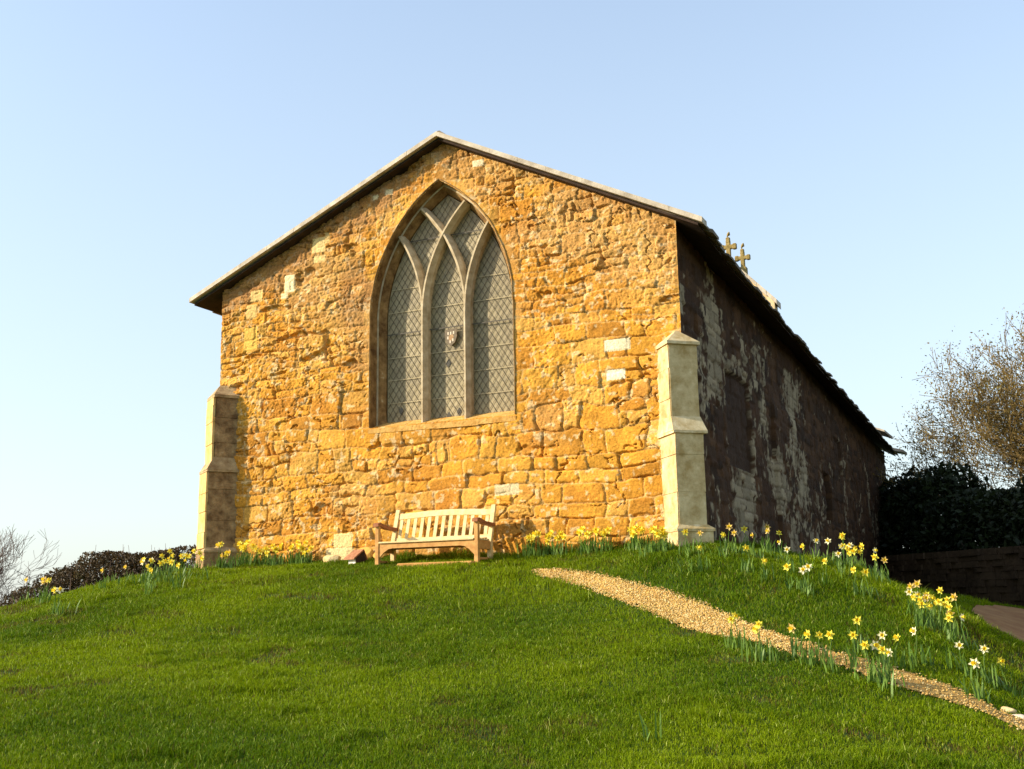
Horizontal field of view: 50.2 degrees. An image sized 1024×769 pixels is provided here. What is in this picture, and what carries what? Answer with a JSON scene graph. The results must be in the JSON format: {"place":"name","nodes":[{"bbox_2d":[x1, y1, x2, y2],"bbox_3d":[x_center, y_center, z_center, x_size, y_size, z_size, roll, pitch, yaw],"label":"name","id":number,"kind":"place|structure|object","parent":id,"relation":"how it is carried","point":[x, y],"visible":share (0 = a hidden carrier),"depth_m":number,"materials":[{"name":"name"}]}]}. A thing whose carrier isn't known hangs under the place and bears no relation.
{"place":"outdoors","nodes":[
{"label":"outdoors","id":0,"kind":"place"},
{"bbox_2d":[0,538,1023,768],"bbox_3d":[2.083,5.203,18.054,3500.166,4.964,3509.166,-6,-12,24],"label":"ground","id":1,"kind":"structure","parent":0,"point":[681,635],"depth_m":9.96,"materials":[{"name":"green plant"}]},
{"bbox_2d":[0,525,60,603],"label":"bare shrub","id":2,"kind":"object","parent":1,"relation":"on","point":[2,555],"visible":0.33,"depth_m":21.96,"materials":[{"name":"brown plant"}]},
{"bbox_2d":[13,576,80,615],"bbox_3d":[-6.086,2.797,14.441,0.494,0.594,2.606,7,-14,-34],"label":"daffodil clump","id":3,"kind":"object","parent":1,"relation":"on","point":[45,591],"visible":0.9,"depth_m":14.73,"materials":[{"name":"green plant"}]},
{"bbox_2d":[0,543,196,606],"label":"hedge","id":4,"kind":"object","parent":1,"relation":"on","point":[109,562],"visible":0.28,"depth_m":18.99,"materials":[{"name":"brown plant"}]},
{"bbox_2d":[93,567,106,589],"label":"daffodil clump","id":5,"kind":"object","parent":1,"relation":"on","point":[101,582],"visible":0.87,"depth_m":15.43,"materials":[{"name":"green plant"}]},
{"bbox_2d":[103,575,115,582],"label":"leaf tuft","id":6,"kind":"object","parent":1,"relation":"on","point":[113,578],"visible":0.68,"depth_m":16.14,"materials":[{"name":"green plant"}]},
{"bbox_2d":[116,565,132,585],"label":"daffodil clump","id":7,"kind":"object","parent":1,"relation":"on","point":[127,576],"visible":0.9,"depth_m":15.60,"materials":[{"name":"green plant"}]},
{"bbox_2d":[132,557,157,594],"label":"daffodil clump","id":8,"kind":"object","parent":1,"relation":"on","point":[148,585],"visible":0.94,"depth_m":15.44,"materials":[{"name":"green plant"}]},
{"bbox_2d":[155,548,178,584],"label":"daffodil clump","id":9,"kind":"object","parent":1,"relation":"on","point":[165,576],"visible":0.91,"depth_m":15.57,"materials":[{"name":"green plant"}]},
{"bbox_2d":[172,549,208,588],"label":"daffodil clump","id":10,"kind":"object","parent":1,"relation":"on","point":[182,575],"visible":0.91,"depth_m":15.86,"materials":[{"name":"green plant"}]},
{"bbox_2d":[210,541,239,568],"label":"daffodil clump","id":11,"kind":"object","parent":1,"relation":"on","point":[224,564],"visible":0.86,"depth_m":17.00,"materials":[{"name":"green plant"}]},
{"bbox_2d":[233,540,263,566],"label":"daffodil clump","id":12,"kind":"object","parent":1,"relation":"on","point":[245,558],"visible":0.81,"depth_m":17.30,"materials":[{"name":"green plant"}]},
{"bbox_2d":[258,543,288,565],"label":"daffodil clump","id":13,"kind":"object","parent":1,"relation":"on","point":[274,560],"visible":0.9,"depth_m":17.07,"materials":[{"name":"green plant"}]},
{"bbox_2d":[284,539,317,564],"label":"daffodil clump","id":14,"kind":"object","parent":1,"relation":"on","point":[303,556],"visible":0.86,"depth_m":16.87,"materials":[{"name":"green plant"}]},
{"bbox_2d":[323,555,340,561],"bbox_3d":[-2.744,2.690,16.635,0.293,0.191,0.229,-1,-11,0],"label":"boulder","id":15,"kind":"object","parent":1,"relation":"on","point":[326,558],"visible":0.52,"depth_m":16.56,"materials":[{"name":"beige stone"}]},
{"bbox_2d":[344,549,367,563],"bbox_3d":[-2.295,2.573,16.088,0.216,0.293,0.288,-10,-14,38],"label":"little hut","id":16,"kind":"object","parent":1,"relation":"on","point":[356,556],"visible":0.66,"depth_m":16.04,"materials":[{"name":"orange stone"}]},
{"bbox_2d":[357,547,373,558],"bbox_3d":[-2.245,2.595,16.522,0.346,0.285,0.143,-6,-12,24],"label":"boulder","id":17,"kind":"object","parent":1,"relation":"on","point":[369,552],"visible":0.34,"depth_m":16.47,"materials":[{"name":"beige stone"}]},
{"bbox_2d":[373,504,496,563],"bbox_3d":[-1.086,2.187,15.520,1.664,0.930,0.660,-6,-12,24],"label":"garden bench","id":18,"kind":"object","parent":1,"relation":"on","point":[476,542],"visible":0.94,"depth_m":15.58,"materials":[{"name":"beige wood"}]},
{"bbox_2d":[397,561,480,566],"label":"paving slab","id":19,"kind":"structure","parent":1,"relation":"on","point":[404,564],"depth_m":15.06,"materials":[{"name":"beige stone"}]},
{"bbox_2d":[517,530,547,558],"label":"daffodil clump","id":20,"kind":"object","parent":1,"relation":"on","point":[530,546],"visible":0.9,"depth_m":15.21,"materials":[{"name":"green plant"}]},
{"bbox_2d":[189,130,906,574],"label":"chapel","id":21,"kind":"structure","parent":1,"relation":"on","point":[437,320],"depth_m":17.02,"materials":[{"name":"stone"}]},
{"bbox_2d":[368,178,515,433],"bbox_3d":[-1.042,-1.246,17.052,2.528,4.029,0.422,-6,-12,24],"label":"window","id":22,"kind":"structure","parent":21,"relation":"in","point":[441,329],"depth_m":17.14,"materials":[{"name":"glass"}]},
{"bbox_2d":[540,530,571,556],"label":"daffodil clump","id":23,"kind":"object","parent":1,"relation":"on","point":[552,549],"visible":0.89,"depth_m":15.12,"materials":[{"name":"green plant"}]},
{"bbox_2d":[572,526,618,554],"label":"daffodil clump","id":24,"kind":"object","parent":1,"relation":"on","point":[590,547],"visible":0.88,"depth_m":14.88,"materials":[{"name":"green plant"}]},
{"bbox_2d":[624,524,655,552],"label":"daffodil clump","id":25,"kind":"object","parent":1,"relation":"on","point":[636,542],"visible":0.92,"depth_m":14.59,"materials":[{"name":"green plant"}]},
{"bbox_2d":[638,542,646,559],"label":"leaf tuft","id":26,"kind":"object","parent":1,"relation":"on","point":[644,550],"visible":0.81,"depth_m":13.91,"materials":[{"name":"green plant"}]},
{"bbox_2d":[639,709,661,741],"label":"leaf tuft","id":27,"kind":"object","parent":1,"relation":"on","point":[647,734],"visible":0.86,"depth_m":7.69,"materials":[{"name":"green plant"}]},
{"bbox_2d":[646,525,673,553],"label":"daffodil clump","id":28,"kind":"object","parent":1,"relation":"on","point":[661,533],"visible":0.9,"depth_m":14.12,"materials":[{"name":"green plant"}]},
{"bbox_2d":[678,529,690,558],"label":"daffodil clump","id":29,"kind":"object","parent":1,"relation":"on","point":[686,546],"visible":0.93,"depth_m":13.68,"materials":[{"name":"green plant"}]},
{"bbox_2d":[677,558,692,572],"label":"leaf tuft","id":30,"kind":"object","parent":1,"relation":"on","point":[689,565],"visible":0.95,"depth_m":13.05,"materials":[{"name":"green plant"}]},
{"bbox_2d":[691,530,710,571],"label":"daffodil clump","id":31,"kind":"object","parent":1,"relation":"on","point":[699,560],"visible":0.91,"depth_m":13.09,"materials":[{"name":"green plant"}]},
{"bbox_2d":[706,523,743,558],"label":"daffodil clump","id":32,"kind":"object","parent":1,"relation":"on","point":[734,533],"visible":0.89,"depth_m":13.66,"materials":[{"name":"green plant"}]},
{"bbox_2d":[720,612,773,662],"bbox_3d":[2.222,2.384,10.283,0.341,0.494,0.679,2,-12,-13],"label":"daffodil clump","id":33,"kind":"object","parent":1,"relation":"on","point":[761,653],"visible":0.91,"depth_m":10.20,"materials":[{"name":"green plant"}]},
{"bbox_2d":[739,526,764,575],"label":"daffodil clump","id":34,"kind":"object","parent":1,"relation":"on","point":[747,546],"visible":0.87,"depth_m":13.48,"materials":[{"name":"green plant"}]},
{"bbox_2d":[759,524,776,582],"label":"daffodil clump","id":35,"kind":"object","parent":1,"relation":"on","point":[768,545],"visible":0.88,"depth_m":13.96,"materials":[{"name":"green plant"}]},
{"bbox_2d":[769,642,786,665],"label":"leaf tuft","id":36,"kind":"object","parent":1,"relation":"on","point":[776,654],"visible":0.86,"depth_m":9.93,"materials":[{"name":"green plant"}]},
{"bbox_2d":[768,530,794,571],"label":"daffodil clump","id":37,"kind":"object","parent":1,"relation":"on","point":[780,551],"visible":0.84,"depth_m":13.55,"materials":[{"name":"green plant"}]},
{"bbox_2d":[782,623,806,659],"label":"daffodil clump","id":38,"kind":"object","parent":1,"relation":"on","point":[793,646],"visible":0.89,"depth_m":10.11,"materials":[{"name":"green plant"}]},
{"bbox_2d":[778,563,817,598],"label":"daffodil clump","id":39,"kind":"object","parent":1,"relation":"on","point":[801,585],"visible":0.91,"depth_m":12.23,"materials":[{"name":"green plant"}]},
{"bbox_2d":[798,537,835,569],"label":"daffodil clump","id":40,"kind":"object","parent":1,"relation":"on","point":[827,541],"visible":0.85,"depth_m":13.79,"materials":[{"name":"green plant"}]},
{"bbox_2d":[793,630,841,672],"bbox_3d":[2.800,2.392,9.763,0.411,0.411,0.451,5,-13,-28],"label":"daffodil clump","id":41,"kind":"object","parent":1,"relation":"on","point":[811,657],"visible":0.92,"depth_m":9.78,"materials":[{"name":"green plant"}]},
{"bbox_2d":[819,551,845,584],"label":"daffodil clump","id":42,"kind":"object","parent":1,"relation":"on","point":[824,561],"visible":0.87,"depth_m":12.89,"materials":[{"name":"green plant"}]},
{"bbox_2d":[828,532,866,578],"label":"daffodil clump","id":43,"kind":"object","parent":1,"relation":"on","point":[847,547],"visible":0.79,"depth_m":14.01,"materials":[{"name":"green plant"}]},
{"bbox_2d":[847,615,871,657],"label":"daffodil clump","id":44,"kind":"object","parent":1,"relation":"on","point":[857,620],"visible":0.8,"depth_m":10.22,"materials":[{"name":"green plant"}]},
{"bbox_2d":[846,567,879,600],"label":"daffodil clump","id":45,"kind":"object","parent":1,"relation":"on","point":[855,589],"visible":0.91,"depth_m":12.25,"materials":[{"name":"green plant"}]},
{"bbox_2d":[842,631,889,685],"bbox_3d":[3.070,2.388,9.510,0.330,0.479,0.662,-2,-11,7],"label":"daffodil clump","id":46,"kind":"object","parent":1,"relation":"on","point":[872,671],"visible":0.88,"depth_m":9.33,"materials":[{"name":"green plant"}]},
{"bbox_2d":[864,547,890,582],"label":"daffodil clump","id":47,"kind":"object","parent":1,"relation":"on","point":[881,571],"visible":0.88,"depth_m":13.31,"materials":[{"name":"green plant"}]},
{"bbox_2d":[867,645,904,696],"bbox_3d":[3.118,2.403,9.170,0.288,0.437,0.398,-11,-15,39],"label":"daffodil clump","id":48,"kind":"object","parent":1,"relation":"on","point":[884,680],"visible":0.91,"depth_m":9.13,"materials":[{"name":"green plant"}]},
{"bbox_2d":[877,631,915,672],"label":"daffodil clump","id":49,"kind":"object","parent":1,"relation":"on","point":[882,635],"visible":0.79,"depth_m":9.84,"materials":[{"name":"green plant"}]},
{"bbox_2d":[901,580,962,645],"bbox_3d":[4.460,2.431,11.622,0.644,0.730,1.166,-8,-13,29],"label":"daffodil clump","id":50,"kind":"object","parent":1,"relation":"on","point":[921,617],"visible":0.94,"depth_m":11.55,"materials":[{"name":"yellow plant"}]},
{"bbox_2d":[908,614,977,666],"bbox_3d":[4.138,2.462,10.520,0.213,0.492,1.710,-10,-15,39],"label":"daffodil clump","id":51,"kind":"object","parent":1,"relation":"on","point":[961,617],"visible":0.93,"depth_m":10.04,"materials":[{"name":"green plant"}]},
{"bbox_2d":[872,303,1023,541],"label":"bare tree","id":52,"kind":"object","parent":1,"relation":"on","point":[1011,427],"visible":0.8,"depth_m":34.62,"materials":[{"name":"brown plant"}]},
{"bbox_2d":[878,460,1023,566],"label":"tall hedge","id":53,"kind":"object","parent":1,"relation":"on","point":[961,511],"visible":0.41,"depth_m":31.44,"materials":[{"name":"green plant"}]},
{"bbox_2d":[880,546,1023,606],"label":"dry stone wall","id":54,"kind":"structure","parent":1,"relation":"on","point":[994,574],"depth_m":27.81,"materials":[{"name":"black stone"}]},
{"bbox_2d":[946,641,997,702],"bbox_3d":[4.005,2.523,9.581,0.422,0.526,0.935,-6,-12,24],"label":"daffodil clump","id":55,"kind":"object","parent":1,"relation":"on","point":[977,694],"visible":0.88,"depth_m":9.80,"materials":[{"name":"green plant"}]},
{"bbox_2d":[1000,706,1016,713],"bbox_3d":[4.117,2.717,9.104,0.155,0.078,0.115,-6,-12,24],"label":"boulder","id":56,"kind":"object","parent":1,"relation":"on","point":[1012,711],"visible":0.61,"depth_m":9.06,"materials":[{"name":"beige stone"}]},
{"bbox_2d":[993,656,1023,698],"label":"daffodil clump","id":57,"kind":"object","parent":1,"relation":"on","point":[1002,661],"visible":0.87,"depth_m":9.85,"materials":[{"name":"green plant"}]},
{"bbox_2d":[1011,714,1023,718],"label":"boulder","id":58,"kind":"object","parent":1,"relation":"on","point":[1021,716],"visible":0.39,"depth_m":8.92,"materials":[{"name":"white stone"}]},
{"bbox_2d":[0,0,1023,602],"label":"sky","id":59,"kind":"structure","parent":0,"point":[866,157],"materials":[{"name":"blue"}]},
{"bbox_2d":[533,567,1023,729],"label":"path","id":60,"kind":"structure","parent":0,"point":[949,691],"depth_m":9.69,"materials":[{"name":"beige gravel"}]},
{"bbox_2d":[792,630,811,652],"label":"leaf tuft","id":61,"kind":"object","parent":60,"relation":"on","point":[798,649],"visible":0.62,"depth_m":10.22,"materials":[{"name":"green plant"}]},
{"bbox_2d":[971,605,1023,639],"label":"road","id":62,"kind":"structure","parent":0,"point":[1008,619],"depth_m":17.54,"materials":[{"name":"grey asphalt"}]}
]}

